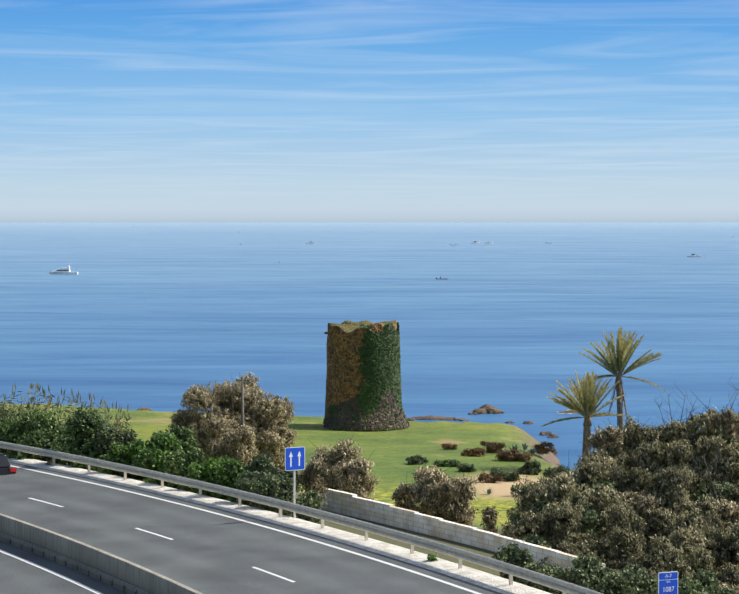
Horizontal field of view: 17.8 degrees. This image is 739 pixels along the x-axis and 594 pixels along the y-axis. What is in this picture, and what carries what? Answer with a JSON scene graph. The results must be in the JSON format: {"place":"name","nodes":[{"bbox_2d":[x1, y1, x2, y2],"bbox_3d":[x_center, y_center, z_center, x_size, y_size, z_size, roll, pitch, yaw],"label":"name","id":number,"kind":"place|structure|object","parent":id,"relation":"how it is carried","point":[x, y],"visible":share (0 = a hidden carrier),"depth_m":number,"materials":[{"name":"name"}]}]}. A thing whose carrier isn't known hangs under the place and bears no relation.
{"place":"outdoors","nodes":[
{"label":"outdoors","id":0,"kind":"place"},
{"bbox_2d":[0,462,501,593],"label":"road","id":1,"kind":"structure","parent":0,"point":[203,552],"depth_m":89.26,"materials":[{"name":"grey asphalt"}]},
{"bbox_2d":[0,453,16,474],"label":"car","id":2,"kind":"object","parent":1,"relation":"on","point":[6,468],"visible":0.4,"depth_m":115.35,"materials":[{"name":"grey paint"}]},
{"bbox_2d":[0,550,102,593],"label":"edge line","id":3,"kind":"object","parent":1,"relation":"on","point":[55,573],"visible":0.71,"depth_m":85.29,"materials":[{"name":"paint"}]},
{"bbox_2d":[0,513,202,593],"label":"median barrier","id":4,"kind":"object","parent":1,"relation":"on","point":[122,574],"visible":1,"depth_m":84.70,"materials":[{"name":"concrete"}]},
{"bbox_2d":[29,498,294,581],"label":"lane dashes","id":5,"kind":"object","parent":1,"relation":"on","point":[172,539],"visible":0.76,"depth_m":92.82,"materials":[{"name":"paint"}]},
{"bbox_2d":[11,465,480,593],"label":"edge line","id":6,"kind":"object","parent":1,"relation":"on","point":[463,588],"visible":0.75,"depth_m":92.57,"materials":[{"name":"paint"}]},
{"bbox_2d":[4,404,716,593],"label":"terrain","id":7,"kind":"structure","parent":0,"point":[388,452],"depth_m":205.65,"materials":[{"name":"green plant"}]},
{"bbox_2d":[0,383,141,440],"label":"giant cane","id":8,"kind":"object","parent":7,"relation":"on","point":[32,399],"visible":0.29,"depth_m":128.39,"materials":[{"name":"green plant"}]},
{"bbox_2d":[6,430,438,560],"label":"green bushes","id":9,"kind":"object","parent":7,"relation":"on","point":[139,453],"visible":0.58,"depth_m":112.04,"materials":[{"name":"green plant"}]},
{"bbox_2d":[203,391,250,461],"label":"bare branches","id":10,"kind":"object","parent":7,"relation":"on","point":[231,409],"visible":0.08,"depth_m":171.43,"materials":[{"name":"brown plant"}]},
{"bbox_2d":[0,407,532,495],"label":"green bushes","id":11,"kind":"object","parent":7,"relation":"on","point":[77,436],"visible":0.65,"depth_m":118.16,"materials":[{"name":"green plant"}]},
{"bbox_2d":[5,455,550,593],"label":"road shoulder","id":12,"kind":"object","parent":7,"relation":"on","point":[481,578],"visible":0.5,"depth_m":92.83},
{"bbox_2d":[285,447,304,517],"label":"lane sign","id":13,"kind":"object","parent":12,"relation":"on","point":[294,459],"visible":0.96,"depth_m":96.77,"materials":[{"name":"blue metal"}]},
{"bbox_2d":[0,441,602,593],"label":"guard rail","id":14,"kind":"object","parent":12,"relation":"on","point":[564,587],"visible":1,"depth_m":92.38,"materials":[{"name":"grey metal"}]},
{"bbox_2d":[658,571,677,593],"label":"kilometre sign","id":15,"kind":"object","parent":12,"relation":"on","point":[667,582],"visible":1,"depth_m":70.45,"materials":[{"name":"blue metal"}]},
{"bbox_2d":[2,440,555,482],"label":"low shrubs","id":16,"kind":"object","parent":7,"relation":"on","point":[504,455],"visible":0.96,"depth_m":197.91,"materials":[{"name":"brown plant"}]},
{"bbox_2d":[236,377,329,429],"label":"utility pole","id":17,"kind":"object","parent":7,"relation":"on","point":[242,379],"visible":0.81,"depth_m":166.39,"materials":[{"name":"grey wood"}]},
{"bbox_2d":[137,404,577,454],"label":"shore rocks","id":18,"kind":"object","parent":7,"relation":"on","point":[486,409],"visible":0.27,"depth_m":271.04,"materials":[{"name":"brown stone"}]},
{"bbox_2d":[323,320,396,430],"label":"watch tower","id":19,"kind":"structure","parent":7,"relation":"on","point":[345,378],"depth_m":224.48,"materials":[{"name":"stone"}]},
{"bbox_2d":[323,322,409,430],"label":"tower ivy","id":20,"kind":"object","parent":19,"relation":"on","point":[379,352],"visible":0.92,"depth_m":224.02,"materials":[{"name":"green plant"}]},
{"bbox_2d":[323,390,409,430],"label":"tower's stone base","id":21,"kind":"object","parent":19,"relation":"on","point":[367,426],"visible":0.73,"depth_m":223.90,"materials":[{"name":"stone"}]},
{"bbox_2d":[0,399,738,593],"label":"bushes","id":22,"kind":"object","parent":7,"relation":"on","point":[591,574],"visible":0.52,"depth_m":95.28,"materials":[{"name":"green plant"}]},
{"bbox_2d":[166,373,738,589],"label":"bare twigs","id":23,"kind":"object","parent":7,"relation":"on","point":[700,414],"visible":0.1,"depth_m":96.31,"materials":[{"name":"brown plant"}]},
{"bbox_2d":[168,371,738,593],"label":"bushes","id":24,"kind":"object","parent":7,"relation":"on","point":[270,414],"visible":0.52,"depth_m":108.99,"materials":[{"name":"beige plant"}]},
{"bbox_2d":[312,489,605,571],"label":"white block wall","id":25,"kind":"structure","parent":7,"relation":"on","point":[346,503],"depth_m":97.98,"materials":[{"name":"white concrete"}]},
{"bbox_2d":[483,443,536,493],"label":"agave plants","id":26,"kind":"object","parent":7,"relation":"on","point":[524,448],"visible":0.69,"depth_m":200.76,"materials":[{"name":"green plant"}]},
{"bbox_2d":[541,371,630,456],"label":"short palm","id":27,"kind":"object","parent":7,"relation":"on","point":[585,407],"visible":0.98,"depth_m":188.86,"materials":[{"name":"green plant"}]},
{"bbox_2d":[499,405,738,587],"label":"eucalyptus shrubs","id":28,"kind":"object","parent":7,"relation":"on","point":[560,521],"visible":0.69,"depth_m":95.44,"materials":[{"name":"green plant"}]},
{"bbox_2d":[579,327,664,430],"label":"tall palm","id":29,"kind":"object","parent":7,"relation":"on","point":[613,364],"visible":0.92,"depth_m":203.70,"materials":[{"name":"green plant"}]},
{"bbox_2d":[532,378,738,571],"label":"bare branches","id":30,"kind":"object","parent":7,"relation":"on","point":[716,465],"visible":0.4,"depth_m":98.39,"materials":[{"name":"brown plant"}]},
{"bbox_2d":[0,222,738,487],"bbox_3d":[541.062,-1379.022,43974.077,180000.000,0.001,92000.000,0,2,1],"label":"sea","id":31,"kind":"structure","parent":0,"point":[512,319],"depth_m":603.43,"materials":[{"name":"blue liquid"}]},
{"bbox_2d":[49,266,77,273],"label":"motor yacht","id":32,"kind":"object","parent":31,"relation":"on","point":[64,271],"visible":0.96,"depth_m":1015.31,"materials":[{"name":"white"}]},
{"bbox_2d":[0,0,738,221],"label":"sky","id":33,"kind":"structure","parent":0,"point":[111,110],"materials":[{"name":"blue"}]}
]}

